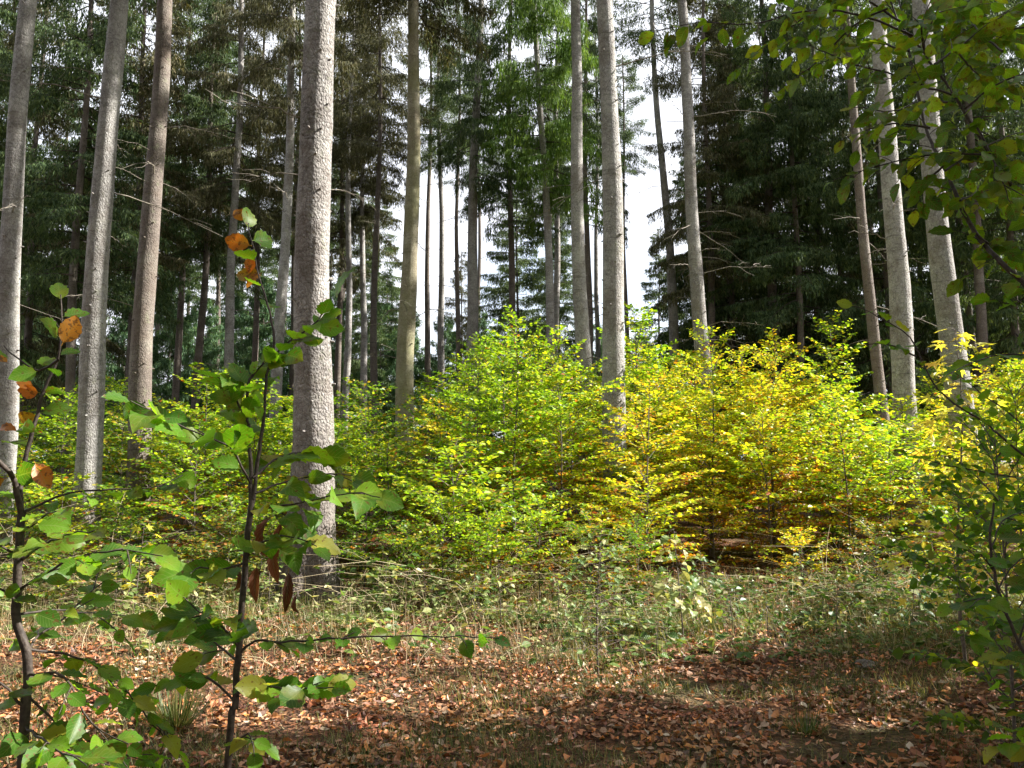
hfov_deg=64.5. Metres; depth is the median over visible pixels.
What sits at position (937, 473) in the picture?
beech sapling
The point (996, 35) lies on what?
beech tree
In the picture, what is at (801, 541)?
beech sapling
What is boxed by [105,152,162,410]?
spruce tree
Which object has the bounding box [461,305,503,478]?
spruce tree
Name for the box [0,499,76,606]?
beech sapling
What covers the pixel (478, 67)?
spruce tree
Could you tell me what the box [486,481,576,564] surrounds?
beech sapling
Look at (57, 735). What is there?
beech sapling
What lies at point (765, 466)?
beech sapling
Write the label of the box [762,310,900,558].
beech sapling
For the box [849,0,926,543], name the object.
spruce tree
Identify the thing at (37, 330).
spruce tree
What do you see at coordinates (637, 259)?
sky
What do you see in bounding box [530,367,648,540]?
beech sapling
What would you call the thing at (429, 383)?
beech sapling
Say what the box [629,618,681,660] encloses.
willowherb plant
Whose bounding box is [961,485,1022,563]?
beech sapling
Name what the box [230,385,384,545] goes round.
beech sapling
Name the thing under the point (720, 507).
beech sapling
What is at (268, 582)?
weed
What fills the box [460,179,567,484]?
spruce tree
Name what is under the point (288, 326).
spruce tree
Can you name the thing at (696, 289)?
spruce tree
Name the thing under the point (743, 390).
beech sapling
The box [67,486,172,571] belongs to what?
beech sapling
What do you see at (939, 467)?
beech sapling
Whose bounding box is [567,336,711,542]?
beech sapling
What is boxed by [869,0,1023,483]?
spruce tree
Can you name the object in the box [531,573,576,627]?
weed
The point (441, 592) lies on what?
weed
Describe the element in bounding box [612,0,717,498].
spruce tree
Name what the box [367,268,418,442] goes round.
spruce tree
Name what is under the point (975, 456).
beech sapling
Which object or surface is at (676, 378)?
beech sapling
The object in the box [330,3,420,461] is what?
spruce tree
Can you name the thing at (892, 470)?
beech sapling
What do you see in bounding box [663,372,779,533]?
beech sapling
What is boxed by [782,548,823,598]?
weed
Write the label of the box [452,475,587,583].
beech sapling
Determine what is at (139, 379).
spruce tree
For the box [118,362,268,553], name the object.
beech sapling
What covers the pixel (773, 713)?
fallen leaves
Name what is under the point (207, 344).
spruce tree
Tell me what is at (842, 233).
spruce tree
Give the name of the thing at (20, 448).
beech sapling
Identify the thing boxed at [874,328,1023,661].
maple sapling
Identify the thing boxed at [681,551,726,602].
weed
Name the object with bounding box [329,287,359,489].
spruce tree
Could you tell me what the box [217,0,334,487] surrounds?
spruce tree
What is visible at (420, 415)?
beech sapling
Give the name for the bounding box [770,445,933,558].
beech sapling
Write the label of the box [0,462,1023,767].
ground
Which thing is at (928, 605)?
weed
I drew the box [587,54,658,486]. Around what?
spruce tree
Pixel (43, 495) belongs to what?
beech sapling
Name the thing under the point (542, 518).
beech sapling
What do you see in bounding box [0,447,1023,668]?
undergrowth
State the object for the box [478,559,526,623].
willowherb plant
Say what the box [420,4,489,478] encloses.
spruce tree
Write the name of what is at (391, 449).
beech sapling
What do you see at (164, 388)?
spruce tree
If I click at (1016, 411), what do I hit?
beech sapling
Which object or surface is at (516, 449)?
beech sapling
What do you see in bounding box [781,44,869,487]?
spruce tree
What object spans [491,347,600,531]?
beech sapling
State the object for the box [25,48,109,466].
spruce tree
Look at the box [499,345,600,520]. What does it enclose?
beech sapling
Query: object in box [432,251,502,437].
spruce tree
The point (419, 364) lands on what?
spruce tree
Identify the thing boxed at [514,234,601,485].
spruce tree
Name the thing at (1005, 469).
beech sapling
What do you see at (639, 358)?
spruce tree
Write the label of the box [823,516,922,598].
beech sapling
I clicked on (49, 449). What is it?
beech sapling
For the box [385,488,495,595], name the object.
beech sapling
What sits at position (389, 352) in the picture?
spruce tree
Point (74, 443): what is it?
beech sapling
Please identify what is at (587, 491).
beech sapling
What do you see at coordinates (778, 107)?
spruce tree
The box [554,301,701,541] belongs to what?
beech sapling
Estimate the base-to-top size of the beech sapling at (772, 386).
3.871 m
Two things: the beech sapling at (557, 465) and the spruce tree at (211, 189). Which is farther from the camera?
the spruce tree at (211, 189)
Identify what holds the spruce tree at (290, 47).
on the ground at (892, 736)
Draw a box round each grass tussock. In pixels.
[118,665,225,730]
[515,748,571,767]
[778,707,832,736]
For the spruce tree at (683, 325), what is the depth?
31.29 m
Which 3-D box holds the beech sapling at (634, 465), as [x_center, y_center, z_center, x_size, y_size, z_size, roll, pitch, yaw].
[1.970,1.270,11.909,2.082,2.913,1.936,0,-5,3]
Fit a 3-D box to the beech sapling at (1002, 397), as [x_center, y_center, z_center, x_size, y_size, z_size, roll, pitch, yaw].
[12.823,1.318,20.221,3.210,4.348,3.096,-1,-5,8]
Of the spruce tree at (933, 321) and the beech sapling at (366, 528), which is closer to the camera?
the beech sapling at (366, 528)
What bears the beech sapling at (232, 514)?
on the ground at (892, 736)
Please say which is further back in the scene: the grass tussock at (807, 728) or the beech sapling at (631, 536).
the beech sapling at (631, 536)
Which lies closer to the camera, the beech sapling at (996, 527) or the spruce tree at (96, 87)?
the beech sapling at (996, 527)
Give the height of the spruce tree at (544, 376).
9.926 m
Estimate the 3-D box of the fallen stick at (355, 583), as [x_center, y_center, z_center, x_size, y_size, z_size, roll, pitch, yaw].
[-1.700,2.181,8.766,0.432,0.371,0.098,-3,-6,27]
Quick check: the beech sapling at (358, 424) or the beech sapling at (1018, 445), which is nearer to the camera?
the beech sapling at (1018, 445)
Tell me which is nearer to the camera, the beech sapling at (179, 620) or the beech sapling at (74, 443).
the beech sapling at (179, 620)
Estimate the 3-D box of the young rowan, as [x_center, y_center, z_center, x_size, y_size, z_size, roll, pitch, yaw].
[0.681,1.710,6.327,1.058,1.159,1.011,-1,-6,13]
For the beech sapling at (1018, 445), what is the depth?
12.90 m
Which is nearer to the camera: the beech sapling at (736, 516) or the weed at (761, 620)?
the weed at (761, 620)
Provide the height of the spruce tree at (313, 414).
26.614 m
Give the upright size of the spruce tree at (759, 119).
22.245 m
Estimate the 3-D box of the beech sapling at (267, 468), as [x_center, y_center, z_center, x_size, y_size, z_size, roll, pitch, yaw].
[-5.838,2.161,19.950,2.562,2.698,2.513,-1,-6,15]
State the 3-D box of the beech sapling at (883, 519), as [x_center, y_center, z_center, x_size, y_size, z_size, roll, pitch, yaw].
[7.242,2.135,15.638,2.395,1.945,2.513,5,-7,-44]
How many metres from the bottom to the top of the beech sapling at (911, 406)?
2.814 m
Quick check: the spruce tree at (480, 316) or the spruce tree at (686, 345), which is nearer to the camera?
the spruce tree at (686, 345)
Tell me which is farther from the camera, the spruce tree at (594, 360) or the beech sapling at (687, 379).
the spruce tree at (594, 360)
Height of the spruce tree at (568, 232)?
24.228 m
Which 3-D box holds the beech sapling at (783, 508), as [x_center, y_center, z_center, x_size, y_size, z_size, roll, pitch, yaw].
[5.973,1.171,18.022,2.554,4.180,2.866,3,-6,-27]
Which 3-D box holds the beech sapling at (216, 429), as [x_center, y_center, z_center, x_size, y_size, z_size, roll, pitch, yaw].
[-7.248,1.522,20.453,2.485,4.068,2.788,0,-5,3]
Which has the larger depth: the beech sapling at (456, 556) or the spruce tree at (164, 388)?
the spruce tree at (164, 388)
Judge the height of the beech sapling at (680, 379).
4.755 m
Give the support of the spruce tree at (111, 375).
on the ground at (892, 736)
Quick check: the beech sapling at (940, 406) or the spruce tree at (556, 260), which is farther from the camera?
the spruce tree at (556, 260)
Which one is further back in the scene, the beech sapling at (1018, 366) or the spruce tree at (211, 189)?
the spruce tree at (211, 189)
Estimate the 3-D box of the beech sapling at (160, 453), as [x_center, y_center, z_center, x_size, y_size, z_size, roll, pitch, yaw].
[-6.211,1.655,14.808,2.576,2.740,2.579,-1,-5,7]
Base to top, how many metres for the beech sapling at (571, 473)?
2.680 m
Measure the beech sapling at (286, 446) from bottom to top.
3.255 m
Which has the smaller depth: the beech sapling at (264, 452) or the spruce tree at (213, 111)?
the beech sapling at (264, 452)
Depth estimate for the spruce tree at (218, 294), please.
40.63 m
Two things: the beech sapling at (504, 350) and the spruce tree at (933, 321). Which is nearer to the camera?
the beech sapling at (504, 350)
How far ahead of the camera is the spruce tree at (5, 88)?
25.24 m
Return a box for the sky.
[0,0,1023,461]
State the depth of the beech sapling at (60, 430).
15.42 m
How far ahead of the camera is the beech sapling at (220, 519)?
9.14 m
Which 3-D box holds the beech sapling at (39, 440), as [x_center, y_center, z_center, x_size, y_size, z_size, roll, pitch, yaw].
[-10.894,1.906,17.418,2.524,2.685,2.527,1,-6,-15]
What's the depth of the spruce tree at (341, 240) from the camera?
34.41 m
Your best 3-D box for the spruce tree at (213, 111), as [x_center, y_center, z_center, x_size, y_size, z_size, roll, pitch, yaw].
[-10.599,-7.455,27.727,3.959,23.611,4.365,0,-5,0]
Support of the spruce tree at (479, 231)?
on the ground at (892, 736)
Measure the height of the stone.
0.085 m
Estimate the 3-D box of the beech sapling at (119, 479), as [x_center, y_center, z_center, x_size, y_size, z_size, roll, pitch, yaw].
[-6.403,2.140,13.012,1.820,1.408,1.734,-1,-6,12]
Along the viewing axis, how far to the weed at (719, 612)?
7.72 m
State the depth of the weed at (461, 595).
8.27 m
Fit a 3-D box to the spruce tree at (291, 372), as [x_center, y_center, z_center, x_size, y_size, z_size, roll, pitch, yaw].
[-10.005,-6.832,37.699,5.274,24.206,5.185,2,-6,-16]
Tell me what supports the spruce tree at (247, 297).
on the ground at (892, 736)
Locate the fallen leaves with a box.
[0,559,1023,767]
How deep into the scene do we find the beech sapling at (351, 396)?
20.32 m
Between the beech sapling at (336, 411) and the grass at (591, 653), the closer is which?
the grass at (591, 653)
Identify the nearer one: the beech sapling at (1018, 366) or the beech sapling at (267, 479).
the beech sapling at (267, 479)
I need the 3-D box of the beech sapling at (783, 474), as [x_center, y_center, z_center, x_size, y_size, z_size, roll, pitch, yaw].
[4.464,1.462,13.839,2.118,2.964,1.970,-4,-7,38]
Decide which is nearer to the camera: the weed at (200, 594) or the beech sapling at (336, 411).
the weed at (200, 594)
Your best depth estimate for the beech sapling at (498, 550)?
9.03 m
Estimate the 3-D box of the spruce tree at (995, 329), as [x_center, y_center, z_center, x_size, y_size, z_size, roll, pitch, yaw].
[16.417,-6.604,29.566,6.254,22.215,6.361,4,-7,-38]
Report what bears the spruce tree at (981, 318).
on the ground at (892, 736)
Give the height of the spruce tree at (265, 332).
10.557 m
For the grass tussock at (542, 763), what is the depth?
4.25 m
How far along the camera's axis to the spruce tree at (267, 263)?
55.13 m
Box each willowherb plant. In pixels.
[364,560,404,607]
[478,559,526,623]
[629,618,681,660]
[653,528,711,636]
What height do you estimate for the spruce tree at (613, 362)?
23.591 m
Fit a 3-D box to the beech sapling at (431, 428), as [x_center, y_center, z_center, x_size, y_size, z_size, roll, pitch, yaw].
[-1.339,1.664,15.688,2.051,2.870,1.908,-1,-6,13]
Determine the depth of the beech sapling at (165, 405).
20.05 m
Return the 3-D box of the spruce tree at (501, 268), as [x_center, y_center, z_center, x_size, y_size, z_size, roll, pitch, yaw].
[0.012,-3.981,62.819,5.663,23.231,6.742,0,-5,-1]
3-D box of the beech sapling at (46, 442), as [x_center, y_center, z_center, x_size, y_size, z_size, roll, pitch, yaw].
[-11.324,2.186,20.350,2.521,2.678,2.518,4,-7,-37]
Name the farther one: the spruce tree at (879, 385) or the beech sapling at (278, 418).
the spruce tree at (879, 385)
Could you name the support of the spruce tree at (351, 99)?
on the ground at (892, 736)
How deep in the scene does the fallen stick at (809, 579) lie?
8.73 m
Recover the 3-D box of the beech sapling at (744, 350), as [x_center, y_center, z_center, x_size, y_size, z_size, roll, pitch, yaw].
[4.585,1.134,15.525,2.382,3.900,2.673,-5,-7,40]
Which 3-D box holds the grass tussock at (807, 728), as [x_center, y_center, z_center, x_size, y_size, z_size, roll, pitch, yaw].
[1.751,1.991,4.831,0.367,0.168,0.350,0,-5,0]
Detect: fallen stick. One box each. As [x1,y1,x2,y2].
[338,570,368,599]
[788,571,816,601]
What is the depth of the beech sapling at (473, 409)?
20.55 m
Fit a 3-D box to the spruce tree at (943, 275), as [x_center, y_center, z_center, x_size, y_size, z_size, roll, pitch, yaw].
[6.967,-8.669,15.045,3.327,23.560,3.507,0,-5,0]
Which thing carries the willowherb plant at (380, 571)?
on the ground at (892, 736)
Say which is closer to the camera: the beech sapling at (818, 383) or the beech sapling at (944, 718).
the beech sapling at (944, 718)
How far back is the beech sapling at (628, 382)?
17.68 m
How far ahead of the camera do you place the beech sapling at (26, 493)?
12.00 m
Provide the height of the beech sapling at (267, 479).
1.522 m
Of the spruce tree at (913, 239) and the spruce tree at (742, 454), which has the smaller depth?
the spruce tree at (913, 239)
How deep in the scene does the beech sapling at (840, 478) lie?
14.81 m
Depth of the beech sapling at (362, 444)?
12.02 m
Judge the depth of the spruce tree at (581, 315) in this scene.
20.83 m
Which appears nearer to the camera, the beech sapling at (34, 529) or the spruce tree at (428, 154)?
the beech sapling at (34, 529)
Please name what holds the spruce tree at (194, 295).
on the ground at (892, 736)
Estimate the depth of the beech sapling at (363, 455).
13.51 m
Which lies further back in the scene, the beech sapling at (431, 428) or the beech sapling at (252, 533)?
the beech sapling at (431, 428)
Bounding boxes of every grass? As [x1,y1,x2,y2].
[0,559,1023,767]
[0,565,1018,674]
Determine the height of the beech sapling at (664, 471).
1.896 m
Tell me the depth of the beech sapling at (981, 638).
2.24 m
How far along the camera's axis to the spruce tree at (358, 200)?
45.61 m
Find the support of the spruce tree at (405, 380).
on the ground at (892, 736)
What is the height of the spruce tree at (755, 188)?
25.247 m
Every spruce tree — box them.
[0,0,77,452]
[0,0,81,403]
[0,0,98,563]
[0,0,126,508]
[0,0,198,509]
[0,0,222,558]
[20,0,191,321]
[21,301,77,489]
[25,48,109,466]
[26,0,245,506]
[65,0,236,545]
[68,140,124,438]
[102,290,157,492]
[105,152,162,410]
[110,0,263,498]
[111,79,200,480]
[114,266,211,498]
[153,133,225,412]
[155,294,224,494]
[160,0,258,506]
[160,30,275,457]
[167,0,295,507]
[199,279,251,455]
[206,0,375,606]
[206,152,270,378]
[211,275,292,496]
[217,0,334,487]
[217,0,358,520]
[236,150,333,415]
[238,1,345,487]
[267,311,290,474]
[276,2,401,488]
[295,0,397,501]
[329,175,357,402]
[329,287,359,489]
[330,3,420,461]
[330,97,374,393]
[332,1,436,479]
[332,223,394,460]
[334,0,496,526]
[344,196,419,420]
[349,301,415,487]
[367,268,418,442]
[380,312,435,480]
[393,2,468,495]
[406,0,467,490]
[414,316,474,491]
[418,0,524,512]
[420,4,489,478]
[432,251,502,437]
[436,74,506,462]
[458,0,565,500]
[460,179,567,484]
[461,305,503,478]
[477,0,623,510]
[481,192,534,391]
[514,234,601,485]
[515,164,594,400]
[518,63,570,488]
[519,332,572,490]
[524,0,600,502]
[533,0,725,555]
[537,0,639,524]
[542,0,639,372]
[563,323,631,487]
[582,0,624,481]
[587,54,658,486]
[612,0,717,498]
[624,333,656,487]
[625,229,700,495]
[638,0,775,525]
[641,0,781,394]
[642,147,746,487]
[653,0,824,503]
[656,309,697,493]
[659,0,807,503]
[686,0,861,508]
[715,19,830,468]
[715,30,814,491]
[716,0,889,502]
[717,332,761,482]
[737,0,882,502]
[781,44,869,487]
[783,0,936,530]
[786,3,930,481]
[790,0,1005,452]
[824,54,937,464]
[827,124,884,456]
[833,0,1009,500]
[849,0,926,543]
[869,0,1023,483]
[870,0,1023,481]
[883,26,1023,458]
[887,0,989,555]
[914,27,1011,459]
[920,0,1023,470]
[964,10,1022,460]
[973,1,1023,437]
[986,58,1023,379]
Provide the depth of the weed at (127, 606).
8.24 m
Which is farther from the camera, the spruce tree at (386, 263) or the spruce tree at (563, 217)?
the spruce tree at (386, 263)
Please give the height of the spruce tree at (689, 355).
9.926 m
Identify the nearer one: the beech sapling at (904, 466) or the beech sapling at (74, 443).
the beech sapling at (904, 466)
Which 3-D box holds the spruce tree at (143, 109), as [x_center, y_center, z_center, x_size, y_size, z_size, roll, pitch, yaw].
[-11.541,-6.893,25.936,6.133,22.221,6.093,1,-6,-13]
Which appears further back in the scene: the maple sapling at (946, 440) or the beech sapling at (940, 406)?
the beech sapling at (940, 406)
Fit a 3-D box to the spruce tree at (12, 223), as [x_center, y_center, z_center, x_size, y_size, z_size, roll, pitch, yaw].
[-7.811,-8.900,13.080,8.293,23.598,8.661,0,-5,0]
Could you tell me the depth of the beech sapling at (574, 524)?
9.31 m
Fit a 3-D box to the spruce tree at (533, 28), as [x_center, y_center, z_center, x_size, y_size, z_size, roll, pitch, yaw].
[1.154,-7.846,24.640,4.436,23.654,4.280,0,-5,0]
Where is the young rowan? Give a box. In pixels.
[528,528,668,676]
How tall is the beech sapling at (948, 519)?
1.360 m
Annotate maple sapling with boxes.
[111,522,163,612]
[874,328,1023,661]
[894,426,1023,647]
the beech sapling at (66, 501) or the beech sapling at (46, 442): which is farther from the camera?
the beech sapling at (46, 442)
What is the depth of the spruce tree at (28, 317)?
27.36 m
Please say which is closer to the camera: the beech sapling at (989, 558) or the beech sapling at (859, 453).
the beech sapling at (989, 558)
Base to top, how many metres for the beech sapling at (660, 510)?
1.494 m
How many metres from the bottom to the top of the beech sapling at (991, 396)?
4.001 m
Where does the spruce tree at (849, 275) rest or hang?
on the ground at (892, 736)
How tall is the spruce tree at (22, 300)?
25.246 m
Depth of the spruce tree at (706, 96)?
27.43 m
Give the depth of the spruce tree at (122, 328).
39.77 m
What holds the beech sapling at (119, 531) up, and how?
on the ground at (892, 736)
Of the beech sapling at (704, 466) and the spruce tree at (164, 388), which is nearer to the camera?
the beech sapling at (704, 466)
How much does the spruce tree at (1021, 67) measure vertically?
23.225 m
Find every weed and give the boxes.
[82,572,145,620]
[154,559,214,605]
[245,557,299,607]
[366,553,410,611]
[394,562,448,617]
[440,572,496,620]
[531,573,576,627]
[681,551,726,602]
[694,589,755,633]
[744,602,797,640]
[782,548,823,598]
[801,588,874,633]
[852,555,890,598]
[888,583,947,632]
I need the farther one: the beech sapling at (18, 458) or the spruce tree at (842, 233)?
the spruce tree at (842, 233)
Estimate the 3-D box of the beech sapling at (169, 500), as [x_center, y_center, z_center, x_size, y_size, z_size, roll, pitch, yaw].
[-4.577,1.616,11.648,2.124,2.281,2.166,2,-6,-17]
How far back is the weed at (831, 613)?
7.59 m
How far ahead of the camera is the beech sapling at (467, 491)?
10.18 m
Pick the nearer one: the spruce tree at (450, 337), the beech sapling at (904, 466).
the beech sapling at (904, 466)
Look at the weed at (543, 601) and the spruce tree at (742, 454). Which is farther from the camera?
the spruce tree at (742, 454)
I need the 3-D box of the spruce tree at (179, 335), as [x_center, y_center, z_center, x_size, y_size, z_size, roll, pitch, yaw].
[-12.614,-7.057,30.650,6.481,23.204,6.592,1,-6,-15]
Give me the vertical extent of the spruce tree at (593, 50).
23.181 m
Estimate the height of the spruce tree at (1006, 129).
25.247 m
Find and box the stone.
[852,659,875,669]
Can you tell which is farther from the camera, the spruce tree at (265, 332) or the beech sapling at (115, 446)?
the spruce tree at (265, 332)
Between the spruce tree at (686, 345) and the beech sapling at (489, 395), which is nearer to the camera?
the beech sapling at (489, 395)
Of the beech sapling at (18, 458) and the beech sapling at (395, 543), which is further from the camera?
the beech sapling at (18, 458)
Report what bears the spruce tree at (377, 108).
on the ground at (892, 736)
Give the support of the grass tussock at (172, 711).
on the ground at (892, 736)
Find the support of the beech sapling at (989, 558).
on the ground at (892, 736)
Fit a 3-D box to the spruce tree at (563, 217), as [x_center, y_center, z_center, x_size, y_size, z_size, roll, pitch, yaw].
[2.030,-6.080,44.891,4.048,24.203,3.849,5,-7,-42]
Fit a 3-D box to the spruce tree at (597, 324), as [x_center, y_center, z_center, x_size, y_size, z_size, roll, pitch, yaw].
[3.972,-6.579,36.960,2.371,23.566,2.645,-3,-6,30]
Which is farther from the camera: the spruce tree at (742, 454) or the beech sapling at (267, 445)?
the spruce tree at (742, 454)
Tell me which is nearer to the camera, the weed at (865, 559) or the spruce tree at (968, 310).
the weed at (865, 559)
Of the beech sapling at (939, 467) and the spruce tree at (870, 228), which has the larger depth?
the spruce tree at (870, 228)
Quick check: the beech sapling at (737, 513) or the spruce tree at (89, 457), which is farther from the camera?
the beech sapling at (737, 513)
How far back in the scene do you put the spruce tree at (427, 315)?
37.69 m
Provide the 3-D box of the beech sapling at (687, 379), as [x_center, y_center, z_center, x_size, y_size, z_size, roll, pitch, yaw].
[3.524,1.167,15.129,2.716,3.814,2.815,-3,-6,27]
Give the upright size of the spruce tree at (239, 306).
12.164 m
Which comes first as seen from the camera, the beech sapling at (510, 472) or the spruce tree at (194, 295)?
the beech sapling at (510, 472)
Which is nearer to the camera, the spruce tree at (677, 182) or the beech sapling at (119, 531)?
the beech sapling at (119, 531)
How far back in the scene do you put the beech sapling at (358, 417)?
15.04 m
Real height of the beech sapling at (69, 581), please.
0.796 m
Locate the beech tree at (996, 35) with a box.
[638,0,1023,480]
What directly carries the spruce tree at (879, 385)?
on the ground at (892, 736)
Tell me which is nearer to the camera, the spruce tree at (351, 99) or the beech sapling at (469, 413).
the beech sapling at (469, 413)
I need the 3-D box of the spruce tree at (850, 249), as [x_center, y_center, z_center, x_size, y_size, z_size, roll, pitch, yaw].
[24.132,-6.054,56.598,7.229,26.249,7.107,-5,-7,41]
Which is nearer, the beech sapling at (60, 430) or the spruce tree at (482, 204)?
the beech sapling at (60, 430)
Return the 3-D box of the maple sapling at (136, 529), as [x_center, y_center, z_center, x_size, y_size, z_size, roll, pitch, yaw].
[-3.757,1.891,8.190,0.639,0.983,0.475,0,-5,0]
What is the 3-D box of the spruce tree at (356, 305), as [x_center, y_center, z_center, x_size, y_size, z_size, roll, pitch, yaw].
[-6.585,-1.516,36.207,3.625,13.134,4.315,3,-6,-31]
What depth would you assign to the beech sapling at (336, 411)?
14.91 m
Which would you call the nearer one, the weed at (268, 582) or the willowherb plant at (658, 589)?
the willowherb plant at (658, 589)
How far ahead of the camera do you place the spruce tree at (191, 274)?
45.47 m
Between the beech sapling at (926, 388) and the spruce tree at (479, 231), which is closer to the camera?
the beech sapling at (926, 388)
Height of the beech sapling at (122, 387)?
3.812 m
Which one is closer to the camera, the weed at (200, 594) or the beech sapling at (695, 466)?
the weed at (200, 594)
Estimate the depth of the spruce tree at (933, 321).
42.73 m
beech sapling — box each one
[0,283,196,767]
[0,469,59,558]
[0,472,133,566]
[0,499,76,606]
[13,387,120,539]
[13,395,71,542]
[13,422,73,526]
[13,445,47,534]
[14,449,35,500]
[17,400,50,488]
[17,417,107,517]
[25,376,152,530]
[26,476,123,539]
[33,540,116,604]
[39,411,174,542]
[45,375,155,521]
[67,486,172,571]
[70,473,181,557]
[72,506,188,601]
[102,207,509,767]
[107,401,247,545]
[109,393,201,521]
[111,417,269,562]
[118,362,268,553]
[163,495,266,588]
[173,508,264,600]
[174,385,292,552]
[178,363,271,517]
[180,372,292,539]
[184,405,276,532]
[209,508,283,596]
[216,471,288,570]
[219,419,289,517]
[229,416,340,526]
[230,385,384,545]
[244,394,380,529]
[259,421,403,568]
[333,374,394,520]
[334,377,422,540]
[334,503,411,594]
[335,435,463,571]
[336,431,412,557]
[339,408,403,528]
[353,521,454,603]
[367,445,492,557]
[368,370,474,521]
[373,385,469,528]
[379,436,544,592]
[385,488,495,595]
[400,396,499,539]
[407,339,536,527]
[409,331,544,561]
[415,332,522,512]
[415,483,507,564]
[423,324,588,541]
[435,443,568,558]
[436,305,588,565]
[445,507,540,604]
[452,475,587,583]
[484,489,596,603]
[486,324,637,562]
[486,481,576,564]
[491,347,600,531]
[498,395,645,552]
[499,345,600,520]
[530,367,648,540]
[535,506,645,601]
[544,484,646,568]
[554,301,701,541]
[554,381,656,516]
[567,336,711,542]
[568,333,684,524]
[576,373,724,569]
[577,469,708,577]
[588,444,709,557]
[601,364,710,532]
[601,511,678,596]
[636,346,759,548]
[639,319,783,556]
[651,349,734,523]
[652,446,789,556]
[657,484,766,567]
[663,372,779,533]
[679,402,866,569]
[684,344,815,545]
[686,325,850,559]
[703,383,844,556]
[716,385,792,522]
[718,344,854,527]
[758,525,850,591]
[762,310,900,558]
[767,398,900,548]
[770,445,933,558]
[776,385,915,570]
[777,360,882,524]
[798,424,892,536]
[811,445,934,536]
[818,418,969,561]
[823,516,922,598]
[829,389,993,545]
[871,410,953,528]
[874,394,1023,767]
[882,487,1003,611]
[889,360,989,487]
[891,386,1023,529]
[899,431,1023,552]
[906,442,1021,570]
[921,348,1023,503]
[922,365,1023,680]
[936,502,1023,764]
[951,524,1023,585]
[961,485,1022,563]
[974,352,1023,466]
[974,359,1023,520]
[974,435,1023,548]
[987,359,1023,491]
[994,402,1023,551]
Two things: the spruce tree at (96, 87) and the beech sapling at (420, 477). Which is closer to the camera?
the beech sapling at (420, 477)
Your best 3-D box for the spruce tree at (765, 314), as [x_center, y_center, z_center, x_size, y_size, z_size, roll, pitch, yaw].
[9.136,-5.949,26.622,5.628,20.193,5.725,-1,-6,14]
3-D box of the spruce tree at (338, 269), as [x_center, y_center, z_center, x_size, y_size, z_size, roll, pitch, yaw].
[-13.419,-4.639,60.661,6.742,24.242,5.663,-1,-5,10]
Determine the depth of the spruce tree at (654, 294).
36.43 m
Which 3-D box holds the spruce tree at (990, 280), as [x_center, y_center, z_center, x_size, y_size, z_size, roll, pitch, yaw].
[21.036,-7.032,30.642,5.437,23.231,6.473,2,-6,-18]
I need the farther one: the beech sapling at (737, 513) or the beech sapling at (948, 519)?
the beech sapling at (737, 513)
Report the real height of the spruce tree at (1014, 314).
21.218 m
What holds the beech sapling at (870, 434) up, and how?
on the ground at (892, 736)
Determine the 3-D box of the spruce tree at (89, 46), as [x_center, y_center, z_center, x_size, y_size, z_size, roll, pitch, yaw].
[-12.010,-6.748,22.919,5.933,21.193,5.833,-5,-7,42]
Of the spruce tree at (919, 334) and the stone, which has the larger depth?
the spruce tree at (919, 334)
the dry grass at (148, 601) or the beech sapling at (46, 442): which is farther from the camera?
the beech sapling at (46, 442)
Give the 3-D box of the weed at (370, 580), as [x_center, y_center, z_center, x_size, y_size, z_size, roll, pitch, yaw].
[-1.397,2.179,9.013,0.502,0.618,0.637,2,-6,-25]
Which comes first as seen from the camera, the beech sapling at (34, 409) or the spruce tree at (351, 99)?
the beech sapling at (34, 409)
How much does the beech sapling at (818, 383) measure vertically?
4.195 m

